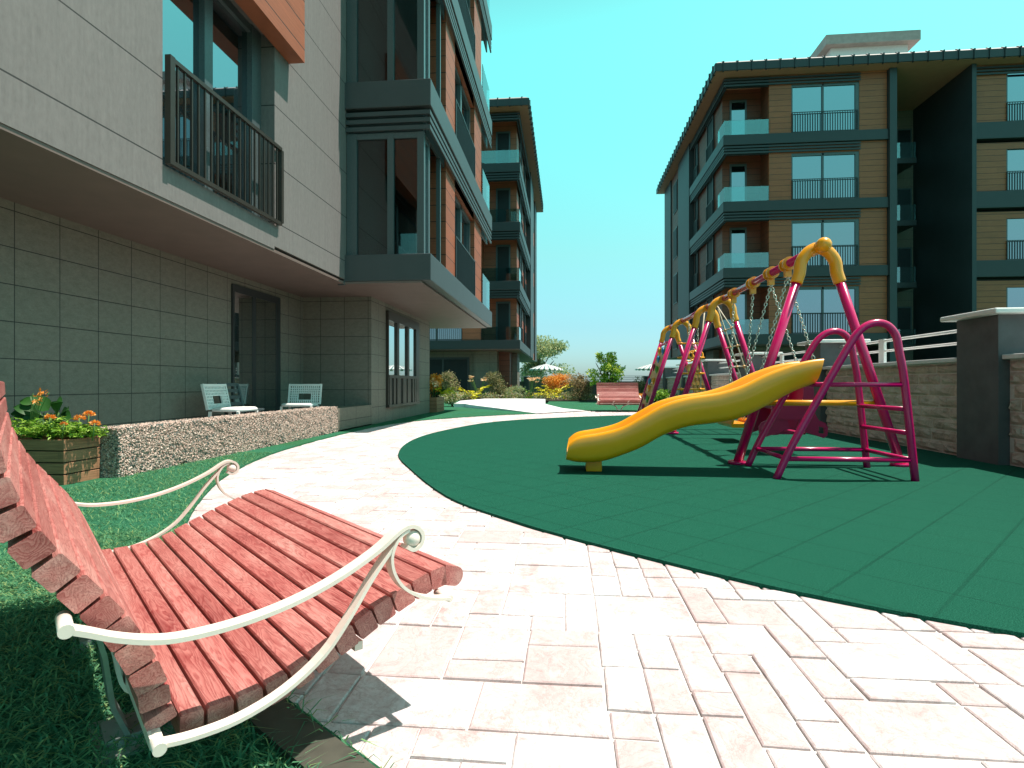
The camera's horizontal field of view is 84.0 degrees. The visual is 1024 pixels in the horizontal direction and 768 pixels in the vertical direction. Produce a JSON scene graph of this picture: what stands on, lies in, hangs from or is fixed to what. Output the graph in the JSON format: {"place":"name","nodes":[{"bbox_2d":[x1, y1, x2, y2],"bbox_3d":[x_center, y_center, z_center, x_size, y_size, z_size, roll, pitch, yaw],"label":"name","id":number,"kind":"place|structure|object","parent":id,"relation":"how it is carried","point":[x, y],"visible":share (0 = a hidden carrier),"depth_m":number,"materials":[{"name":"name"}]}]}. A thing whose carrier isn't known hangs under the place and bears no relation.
{"place":"outdoors","nodes":[
{"label":"outdoors","id":0,"kind":"place"},
{"bbox_2d":[200,384,257,416],"bbox_3d":[-3.996,0.399,8.131,0.586,0.805,0.580,0,0,3],"label":"patio chair","id":1,"kind":"object","parent":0,"point":[209,391],"visible":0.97,"depth_m":8.01,"materials":[{"name":"white paint"}]},
{"bbox_2d":[217,383,263,414],"bbox_3d":[-4.094,0.397,8.579,0.507,0.823,0.435,0,0,15],"label":"folding chair","id":2,"kind":"object","parent":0,"point":[239,395],"visible":0.38,"depth_m":8.72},
{"bbox_2d":[0,401,536,767],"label":"lawn","id":3,"kind":"structure","parent":0,"point":[449,412],"depth_m":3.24,"materials":[{"name":"plant"}]},
{"bbox_2d":[17,435,99,484],"bbox_3d":[-4.117,0.642,4.849,0.990,0.375,0.360,0,0,5],"label":"planter box","id":4,"kind":"object","parent":3,"relation":"on","point":[64,461],"visible":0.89,"depth_m":4.67,"materials":[{"name":"wood"}]},
{"bbox_2d":[30,388,48,428],"bbox_3d":[-3.963,0.239,4.782,0.210,0.424,0.090,0,0,32],"label":"tall flower","id":5,"kind":"object","parent":4,"relation":"in","point":[38,399],"visible":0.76,"depth_m":4.79,"materials":[{"name":"orange plant"}]},
{"bbox_2d":[11,395,71,438],"bbox_3d":[-4.008,0.296,4.865,0.605,0.396,0.195,0,0,5],"label":"broadleaf plant","id":6,"kind":"object","parent":4,"relation":"in","point":[23,409],"visible":0.62,"depth_m":4.88,"materials":[{"name":"green plant"}]},
{"bbox_2d":[43,414,56,438],"bbox_3d":[-3.834,0.358,4.722,0.098,0.225,0.090,0,0,5],"label":"marigold","id":7,"kind":"object","parent":4,"relation":"in","point":[49,416],"visible":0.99,"depth_m":4.72,"materials":[{"name":"orange plant"}]},
{"bbox_2d":[10,416,108,439],"bbox_3d":[-3.959,0.365,4.812,1.059,0.200,0.639,0,0,5],"label":"fern","id":8,"kind":"object","parent":4,"relation":"in","point":[24,428],"visible":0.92,"depth_m":4.72,"materials":[{"name":"green plant"}]},
{"bbox_2d":[73,415,86,437],"bbox_3d":[-3.625,0.361,4.764,0.098,0.220,0.094,0,0,26],"label":"marigold","id":9,"kind":"object","parent":4,"relation":"in","point":[76,417],"visible":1,"depth_m":4.76,"materials":[{"name":"orange plant"}]},
{"bbox_2d":[82,410,95,436],"bbox_3d":[-3.615,0.347,4.861,0.100,0.248,0.096,0,0,25],"label":"marigold","id":10,"kind":"object","parent":4,"relation":"in","point":[91,412],"visible":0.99,"depth_m":4.85,"materials":[{"name":"orange plant"}]},
{"bbox_2d":[88,420,100,440],"bbox_3d":[-3.451,0.382,4.705,0.092,0.178,0.094,0,0,-34],"label":"marigold","id":11,"kind":"object","parent":4,"relation":"in","point":[94,422],"visible":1,"depth_m":4.70,"materials":[{"name":"orange plant"}]},
{"bbox_2d":[0,527,405,767],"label":"grass","id":12,"kind":"structure","parent":3,"relation":"on","point":[68,751],"depth_m":1.42,"materials":[{"name":"plant"}]},
{"bbox_2d":[96,406,337,477],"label":"pebble wall","id":13,"kind":"structure","parent":3,"relation":"on","point":[129,449],"depth_m":6.10,"materials":[{"name":"stone"}]},
{"bbox_2d":[0,381,462,765],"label":"park bench","id":14,"kind":"object","parent":3,"relation":"on","point":[213,621],"visible":1,"depth_m":1.34,"materials":[{"name":"red wood"}]},
{"bbox_2d":[337,405,371,431],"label":"garden wall","id":15,"kind":"structure","parent":3,"relation":"on","point":[352,416],"depth_m":10.55,"materials":[{"name":"concrete"}]},
{"bbox_2d":[430,397,443,411],"bbox_3d":[-2.296,0.610,16.991,0.330,0.440,1.000,0,0,5],"label":"planter box","id":16,"kind":"object","parent":3,"relation":"on","point":[436,404],"visible":0.64,"depth_m":16.50,"materials":[{"name":"wood"}]},
{"bbox_2d":[430,373,442,396],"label":"shrub","id":17,"kind":"object","parent":16,"relation":"in","point":[438,378],"visible":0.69,"depth_m":16.86,"materials":[{"name":"orange plant"}]},
{"bbox_2d":[430,385,445,396],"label":"shrub","id":18,"kind":"object","parent":16,"relation":"in","point":[438,391],"visible":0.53,"depth_m":16.91,"materials":[{"name":"green plant"}]},
{"bbox_2d":[434,387,455,395],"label":"fern","id":19,"kind":"object","parent":16,"relation":"in","point":[446,392],"visible":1,"depth_m":16.89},
{"bbox_2d":[440,370,460,394],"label":"shrub","id":20,"kind":"object","parent":3,"relation":"on","point":[447,382],"visible":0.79,"depth_m":25.75,"materials":[{"name":"green plant"}]},
{"bbox_2d":[441,391,463,406],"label":"shrub","id":21,"kind":"object","parent":3,"relation":"on","point":[450,399],"visible":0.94,"depth_m":20.59,"materials":[{"name":"green plant"}]},
{"bbox_2d":[280,384,321,409],"bbox_3d":[-3.702,0.399,9.966,0.580,0.805,0.586,0,0,-3],"label":"patio chair","id":22,"kind":"object","parent":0,"point":[295,395],"visible":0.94,"depth_m":10.18,"materials":[{"name":"white paint"}]},
{"bbox_2d":[454,399,544,406],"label":"terrace slab","id":23,"kind":"structure","parent":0,"point":[500,401],"depth_m":22.76,"materials":[{"name":"concrete"}]},
{"bbox_2d":[457,398,654,402],"bbox_3d":[0.673,0.850,29.970,13.700,0.100,6.200,0,0,5],"label":"flower bed","id":24,"kind":"object","parent":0,"point":[547,401],"visible":0.08,"depth_m":27.58,"materials":[{"name":"plant"}]},
{"bbox_2d":[455,385,491,399],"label":"fern","id":25,"kind":"object","parent":24,"relation":"on","point":[472,391],"visible":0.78,"depth_m":28.19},
{"bbox_2d":[467,375,486,397],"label":"lily","id":26,"kind":"object","parent":24,"relation":"on","point":[485,379],"visible":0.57,"depth_m":28.94,"materials":[{"name":"orange plant"}]},
{"bbox_2d":[484,370,507,397],"bbox_3d":[-0.809,0.035,29.248,1.287,1.538,1.047,0,0,5],"label":"shrub","id":27,"kind":"object","parent":24,"relation":"on","point":[497,384],"visible":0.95,"depth_m":29.07,"materials":[{"name":"green plant"}]},
{"bbox_2d":[503,385,526,398],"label":"shrub","id":28,"kind":"object","parent":24,"relation":"on","point":[513,389],"visible":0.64,"depth_m":30.05,"materials":[{"name":"green plant"}]},
{"bbox_2d":[522,377,540,398],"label":"lily","id":29,"kind":"object","parent":24,"relation":"on","point":[529,379],"visible":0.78,"depth_m":28.44,"materials":[{"name":"orange plant"}]},
{"bbox_2d":[432,390,656,400],"bbox_3d":[1.698,0.520,28.299,11.539,0.560,1.820,0,0,5],"label":"ground cover","id":30,"kind":"object","parent":24,"relation":"on","point":[492,395],"visible":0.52,"depth_m":28.41,"materials":[{"name":"green plant"}]},
{"bbox_2d":[531,383,574,398],"bbox_3d":[1.883,0.346,27.850,2.399,0.813,1.706,0,0,30],"label":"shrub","id":31,"kind":"object","parent":24,"relation":"on","point":[550,390],"visible":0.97,"depth_m":27.71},
{"bbox_2d":[541,373,571,398],"bbox_3d":[2.607,0.084,30.910,1.914,1.446,1.506,0,0,-10],"label":"shrub","id":32,"kind":"object","parent":24,"relation":"on","point":[555,381],"visible":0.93,"depth_m":30.64,"materials":[{"name":"orange plant"}]},
{"bbox_2d":[565,372,592,400],"bbox_3d":[3.245,0.110,27.363,1.256,1.394,1.570,0,0,37],"label":"shrub","id":33,"kind":"object","parent":24,"relation":"on","point":[581,386],"visible":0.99,"depth_m":27.23,"materials":[{"name":"green plant"}]},
{"bbox_2d":[634,376,645,393],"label":"shrub","id":34,"kind":"object","parent":24,"relation":"on","point":[641,385],"visible":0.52,"depth_m":27.89,"materials":[{"name":"green plant"}]},
{"bbox_2d":[547,395,654,411],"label":"lawn","id":35,"kind":"structure","parent":0,"point":[585,406],"depth_m":20.78,"materials":[{"name":"plant"}]},
{"bbox_2d":[520,377,642,395],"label":"boundary wall","id":36,"kind":"structure","parent":35,"relation":"on","point":[565,389],"depth_m":41.84,"materials":[{"name":"white paint"}]},
{"bbox_2d":[586,351,625,385],"bbox_3d":[4.353,-0.354,25.654,1.754,2.354,1.388,0,0,39],"label":"tree","id":37,"kind":"object","parent":35,"relation":"on","point":[612,367],"visible":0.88,"depth_m":25.51,"materials":[{"name":"green plant"}]},
{"bbox_2d":[595,383,640,410],"bbox_3d":[3.309,0.393,17.506,1.422,0.858,0.970,0,0,1],"label":"park bench","id":38,"kind":"object","parent":35,"relation":"on","point":[623,395],"visible":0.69,"depth_m":17.79,"materials":[{"name":"red wood"}]},
{"bbox_2d":[654,388,677,401],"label":"shrub","id":39,"kind":"object","parent":35,"relation":"on","point":[662,394],"visible":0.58,"depth_m":21.33,"materials":[{"name":"green plant"}]},
{"bbox_2d":[666,377,678,394],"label":"stone wall","id":40,"kind":"structure","parent":35,"relation":"on","point":[670,381],"depth_m":24.34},
{"bbox_2d":[188,411,1023,767],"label":"path","id":41,"kind":"structure","parent":0,"point":[512,748],"depth_m":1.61,"materials":[{"name":"stone"}]},
{"bbox_2d":[245,696,375,767],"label":"kerb","id":42,"kind":"structure","parent":41,"relation":"on","point":[279,716],"depth_m":1.29,"materials":[{"name":"concrete"}]},
{"bbox_2d":[465,404,584,412],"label":"ramp","id":43,"kind":"structure","parent":41,"relation":"on","point":[537,408],"depth_m":18.55,"materials":[{"name":"concrete"}]},
{"bbox_2d":[701,359,733,388],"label":"wall pier","id":44,"kind":"structure","parent":41,"relation":"on","point":[711,366],"depth_m":17.63,"materials":[{"name":"white paint"}]},
{"bbox_2d":[709,372,739,389],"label":"stone wall","id":45,"kind":"structure","parent":41,"relation":"on","point":[719,380],"depth_m":16.57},
{"bbox_2d":[734,352,782,377],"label":"wall pier","id":46,"kind":"structure","parent":41,"relation":"on","point":[757,359],"depth_m":13.75,"materials":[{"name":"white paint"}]},
{"bbox_2d":[797,339,870,431],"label":"wall pier","id":47,"kind":"structure","parent":41,"relation":"on","point":[828,351],"depth_m":9.84,"materials":[{"name":"white paint"}]},
{"bbox_2d":[822,358,956,454],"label":"stone wall","id":48,"kind":"structure","parent":41,"relation":"on","point":[933,387],"depth_m":7.30,"materials":[{"name":"stone"}]},
{"bbox_2d":[839,330,956,362],"bbox_3d":[5.507,-0.485,8.103,0.040,0.370,3.450,0,0,5],"label":"handrail","id":49,"kind":"object","parent":48,"relation":"on","point":[882,351],"visible":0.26,"depth_m":7.95,"materials":[{"name":"metal"}]},
{"bbox_2d":[940,307,1023,464],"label":"wall pier","id":50,"kind":"structure","parent":41,"relation":"on","point":[987,339],"depth_m":5.96,"materials":[{"name":"white paint"}]},
{"bbox_2d":[1002,353,1023,467],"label":"stone wall","id":51,"kind":"structure","parent":41,"relation":"on","point":[1016,408],"depth_m":5.67,"materials":[{"name":"stone"}]},
{"bbox_3d":[5.849,0.300,12.088,0.530,1.200,3.310,0,0,5],"label":"stone wall","id":52,"kind":"object","parent":41,"relation":"on","visible":0},
{"bbox_2d":[761,351,804,363],"bbox_3d":[5.883,-0.485,12.085,0.040,0.370,3.310,0,0,5],"label":"handrail","id":53,"kind":"object","parent":52,"relation":"on","point":[781,355],"visible":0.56,"depth_m":12.34,"materials":[{"name":"metal"}]},
{"bbox_2d":[398,415,1023,638],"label":"rubber play surface","id":54,"kind":"object","parent":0,"point":[941,540],"visible":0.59,"depth_m":3.77,"materials":[{"name":"rubber"}]},
{"bbox_2d":[566,319,919,481],"bbox_3d":[2.013,0.142,5.374,2.997,1.398,0.842,0,0,5],"label":"slide","id":55,"kind":"object","parent":54,"relation":"on","point":[593,449],"visible":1,"depth_m":5.12,"materials":[{"name":"yellow plastic"}]},
{"bbox_2d":[637,237,908,466],"bbox_3d":[3.512,-0.320,9.896,1.780,2.296,8.615,0,0,5],"label":"swing set","id":56,"kind":"object","parent":54,"relation":"on","point":[823,247],"visible":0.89,"depth_m":6.24,"materials":[{"name":"paint"}]},
{"bbox_2d":[677,313,704,395],"bbox_3d":[3.383,-0.351,10.830,0.568,2.006,0.060,0,0,5],"label":"rope ladder","id":57,"kind":"object","parent":56,"relation":"hanging from","point":[699,373],"visible":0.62,"depth_m":10.81,"materials":[{"name":"yellow plastic"}]},
{"bbox_2d":[686,321,703,361],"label":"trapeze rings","id":58,"kind":"object","parent":56,"relation":"hanging from","point":[692,351],"visible":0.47,"depth_m":11.45,"materials":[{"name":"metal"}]},
{"bbox_2d":[718,294,753,427],"bbox_3d":[3.260,-0.324,8.290,0.340,1.868,0.943,0,0,5],"label":"swing","id":59,"kind":"object","parent":56,"relation":"hanging from","point":[739,422],"visible":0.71,"depth_m":8.01,"materials":[{"name":"metal"}]},
{"bbox_2d":[744,277,827,437],"bbox_3d":[3.286,-0.316,6.871,0.770,1.882,0.594,0,0,5],"label":"gondola swing","id":60,"kind":"object","parent":56,"relation":"hanging from","point":[788,419],"visible":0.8,"depth_m":6.61,"materials":[{"name":"metal"}]},
{"bbox_2d":[481,0,1023,380],"label":"sky","id":61,"kind":"structure","parent":0,"point":[612,87],"materials":[{"name":"blue"}]},
{"label":"ground","id":62,"kind":"structure","parent":0,"visible":0},
{"bbox_2d":[0,0,491,435],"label":"apartment building","id":63,"kind":"structure","parent":62,"relation":"on","point":[264,204],"depth_m":7.66,"materials":[{"name":"stone"}]},
{"bbox_2d":[163,0,260,217],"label":"window","id":64,"kind":"structure","parent":63,"relation":"in","point":[212,39],"depth_m":6.79,"materials":[{"name":"blue glass"}]},
{"bbox_2d":[231,284,279,414],"bbox_3d":[-4.408,-0.405,9.894,0.065,2.410,1.530,0,0,5],"label":"door","id":65,"kind":"structure","parent":63,"relation":"in","point":[255,315],"depth_m":9.80,"materials":[{"name":"grey glass"}]},
{"bbox_2d":[386,310,419,407],"bbox_3d":[-2.599,-0.545,13.766,0.085,2.130,2.640,0,0,5],"label":"window","id":66,"kind":"structure","parent":63,"relation":"in","point":[402,333],"depth_m":13.57,"materials":[{"name":"glass"}]},
{"bbox_2d":[455,195,469,253],"bbox_3d":[-1.330,-3.340,13.987,0.160,2.120,2.700,0,0,5],"label":"french window","id":67,"kind":"structure","parent":63,"relation":"in","point":[462,222],"depth_m":14.30,"materials":[{"name":"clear glass"}]},
{"bbox_2d":[455,65,469,132],"bbox_3d":[-1.330,-6.385,13.987,0.160,2.110,2.700,0,0,5],"label":"french window","id":68,"kind":"structure","parent":63,"relation":"in","point":[460,95],"depth_m":14.21,"materials":[{"name":"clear glass"}]},
{"bbox_2d":[430,96,542,398],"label":"apartment building","id":69,"kind":"structure","parent":62,"relation":"on","point":[505,344],"depth_m":30.67,"materials":[{"name":"grey concrete"}]},
{"bbox_2d":[430,328,460,338],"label":"french window","id":70,"kind":"structure","parent":69,"relation":"in","point":[445,333],"depth_m":29.86,"materials":[{"name":"clear glass"}]},
{"bbox_2d":[430,357,468,398],"bbox_3d":[-3.775,-0.325,31.153,2.900,2.250,0.079,0,0,5],"label":"glazed door","id":71,"kind":"structure","parent":69,"relation":"in","point":[459,366],"depth_m":31.08,"materials":[{"name":"glass"}]},
{"bbox_2d":[496,301,509,339],"bbox_3d":[-0.473,-3.355,30.598,0.780,2.150,0.055,0,0,5],"label":"balcony door","id":72,"kind":"structure","parent":69,"relation":"in","point":[502,308],"depth_m":30.60,"materials":[{"name":"glass"}]},
{"bbox_2d":[496,245,509,280],"bbox_3d":[-0.473,-6.405,30.598,0.780,2.150,0.055,0,0,5],"label":"balcony door","id":73,"kind":"structure","parent":69,"relation":"in","point":[502,251],"depth_m":30.60,"materials":[{"name":"glass"}]},
{"bbox_2d":[496,188,509,221],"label":"balcony door","id":74,"kind":"structure","parent":69,"relation":"in","point":[502,194],"depth_m":30.60,"materials":[{"name":"glass"}]},
{"bbox_2d":[496,131,509,162],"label":"balcony door","id":75,"kind":"structure","parent":69,"relation":"in","point":[502,138],"depth_m":30.60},
{"bbox_2d":[519,304,521,327],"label":"side window","id":76,"kind":"structure","parent":69,"relation":"in","point":[520,308],"depth_m":32.06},
{"bbox_2d":[519,250,521,272],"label":"side window","id":77,"kind":"structure","parent":69,"relation":"in","point":[520,255],"depth_m":32.06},
{"bbox_2d":[523,312,524,343],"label":"side window","id":78,"kind":"structure","parent":69,"relation":"in","point":[523,312],"depth_m":35.39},
{"bbox_2d":[523,263,524,290],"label":"side window","id":79,"kind":"structure","parent":69,"relation":"in","point":[523,263],"depth_m":35.39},
{"bbox_2d":[523,376,529,394],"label":"wall pier","id":80,"kind":"structure","parent":62,"relation":"on","point":[526,383],"depth_m":41.94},
{"bbox_2d":[529,363,562,370],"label":"parasol","id":81,"kind":"object","parent":62,"relation":"on","point":[545,367],"visible":0.96,"depth_m":49.19,"materials":[{"name":"fabric"}]},
{"bbox_2d":[520,335,574,380],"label":"tree","id":82,"kind":"object","parent":62,"relation":"on","point":[546,348],"visible":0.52,"depth_m":59.15,"materials":[{"name":"green plant"}]},
{"bbox_2d":[635,364,651,370],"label":"parasol","id":83,"kind":"object","parent":62,"relation":"on","point":[646,367],"visible":0.33,"depth_m":48.48,"materials":[{"name":"fabric"}]},
{"bbox_2d":[663,367,678,391],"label":"wall pier","id":84,"kind":"structure","parent":62,"relation":"on","point":[668,371],"depth_m":25.25,"materials":[{"name":"white paint"}]},
{"bbox_2d":[676,364,687,394],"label":"wall pier","id":85,"kind":"structure","parent":62,"relation":"on","point":[683,380],"depth_m":21.48,"materials":[{"name":"white paint"}]},
{"bbox_2d":[656,30,1023,371],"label":"apartment building","id":86,"kind":"structure","parent":62,"relation":"on","point":[889,165],"depth_m":25.95,"materials":[{"name":"grey concrete"}]},
{"bbox_2d":[673,319,677,349],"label":"side window","id":87,"kind":"structure","parent":86,"relation":"in","point":[675,346],"depth_m":37.93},
{"bbox_2d":[673,272,677,304],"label":"side window","id":88,"kind":"structure","parent":86,"relation":"in","point":[675,278],"depth_m":37.71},
{"bbox_2d":[673,226,677,259],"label":"side window","id":89,"kind":"structure","parent":86,"relation":"in","point":[675,233],"depth_m":37.71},
{"bbox_2d":[673,179,677,214],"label":"side window","id":90,"kind":"structure","parent":86,"relation":"in","point":[675,188],"depth_m":37.71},
{"bbox_2d":[695,251,698,286],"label":"side window","id":91,"kind":"structure","parent":86,"relation":"in","point":[697,253],"depth_m":32.16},
{"bbox_2d":[695,197,698,231],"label":"side window","id":92,"kind":"structure","parent":86,"relation":"in","point":[697,200],"depth_m":32.16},
{"bbox_2d":[695,143,698,175],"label":"side window","id":93,"kind":"structure","parent":86,"relation":"in","point":[697,145],"depth_m":32.16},
{"bbox_2d":[707,296,713,338],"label":"side window","id":94,"kind":"structure","parent":86,"relation":"in","point":[711,299],"depth_m":29.37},
{"bbox_2d":[707,235,713,277],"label":"side window","id":95,"kind":"structure","parent":86,"relation":"in","point":[710,243],"depth_m":29.37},
{"bbox_2d":[707,175,713,217],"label":"side window","id":96,"kind":"structure","parent":86,"relation":"in","point":[710,185],"depth_m":29.37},
{"bbox_2d":[707,115,713,156],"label":"side window","id":97,"kind":"structure","parent":86,"relation":"in","point":[710,126],"depth_m":29.37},
{"bbox_2d":[730,291,746,333],"bbox_3d":[10.820,-3.355,27.220,0.780,2.150,0.055,0,0,5],"label":"balcony door","id":98,"kind":"structure","parent":86,"relation":"in","point":[741,305],"depth_m":27.20,"materials":[{"name":"clear glass"}]},
{"bbox_2d":[730,227,746,267],"bbox_3d":[10.820,-6.405,27.220,0.780,2.150,0.055,0,0,5],"label":"balcony door","id":99,"kind":"structure","parent":86,"relation":"in","point":[738,236],"depth_m":27.22,"materials":[{"name":"clear glass"}]},
{"bbox_2d":[730,164,746,200],"bbox_3d":[10.820,-9.445,27.220,0.780,2.150,0.055,0,0,5],"label":"balcony door","id":100,"kind":"structure","parent":86,"relation":"in","point":[738,172],"depth_m":27.22,"materials":[{"name":"clear glass"}]},
{"bbox_2d":[730,100,746,134],"bbox_3d":[10.820,-12.495,27.220,0.780,2.150,0.055,0,0,5],"label":"balcony door","id":101,"kind":"structure","parent":86,"relation":"in","point":[738,108],"depth_m":27.22,"materials":[{"name":"clear glass"}]},
{"bbox_2d":[777,354,803,363],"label":"glazed door","id":102,"kind":"structure","parent":86,"relation":"in","point":[799,356],"depth_m":27.21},
{"bbox_2d":[791,286,858,333],"bbox_3d":[14.207,-3.350,25.868,2.940,2.140,0.100,0,0,5],"label":"french window","id":103,"kind":"structure","parent":86,"relation":"in","point":[819,300],"depth_m":25.88,"materials":[{"name":"clear glass"}]},
{"bbox_2d":[791,219,858,265],"bbox_3d":[14.207,-6.395,25.868,2.940,2.130,0.100,0,0,5],"label":"french window","id":104,"kind":"structure","parent":86,"relation":"in","point":[840,231],"depth_m":25.83,"materials":[{"name":"blue glass"}]},
{"bbox_2d":[791,151,858,199],"bbox_3d":[14.207,-9.440,25.868,2.940,2.140,0.100,0,0,5],"label":"french window","id":105,"kind":"structure","parent":86,"relation":"in","point":[841,165],"depth_m":25.85,"materials":[{"name":"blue glass"}]},
{"bbox_2d":[791,81,858,132],"bbox_3d":[14.207,-12.540,25.868,2.940,2.240,0.100,0,0,5],"label":"french window","id":106,"kind":"structure","parent":86,"relation":"in","point":[838,95],"depth_m":25.85,"materials":[{"name":"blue glass"}]},
{"bbox_2d":[897,307,911,344],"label":"recess window","id":107,"kind":"structure","parent":86,"relation":"in","point":[904,314],"depth_m":29.23,"materials":[{"name":"clear glass"}]},
{"bbox_2d":[897,247,911,281],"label":"recess window","id":108,"kind":"structure","parent":86,"relation":"in","point":[904,254],"depth_m":29.23,"materials":[{"name":"clear glass"}]},
{"bbox_2d":[897,188,911,219],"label":"recess window","id":109,"kind":"structure","parent":86,"relation":"in","point":[904,195],"depth_m":29.23,"materials":[{"name":"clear glass"}]},
{"bbox_2d":[897,129,911,167],"bbox_3d":[20.170,-12.120,29.281,0.750,2.000,0.099,0,0,5],"label":"recess window","id":110,"kind":"structure","parent":86,"relation":"in","point":[904,150],"depth_m":29.23,"materials":[{"name":"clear glass"}]},
{"bbox_2d":[1006,287,1023,307],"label":"french window","id":111,"kind":"structure","parent":86,"relation":"in","point":[1014,296],"depth_m":25.10,"materials":[{"name":"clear glass"}]},
{"bbox_2d":[1006,218,1023,259],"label":"french window","id":112,"kind":"structure","parent":86,"relation":"in","point":[1014,227],"depth_m":25.11,"materials":[{"name":"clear glass"}]},
{"bbox_2d":[1006,149,1023,190],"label":"french window","id":113,"kind":"structure","parent":86,"relation":"in","point":[1014,158],"depth_m":25.11,"materials":[{"name":"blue glass"}]},
{"bbox_2d":[1006,71,1023,120],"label":"french window","id":114,"kind":"structure","parent":86,"relation":"in","point":[1014,82],"depth_m":25.11,"materials":[{"name":"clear glass"}]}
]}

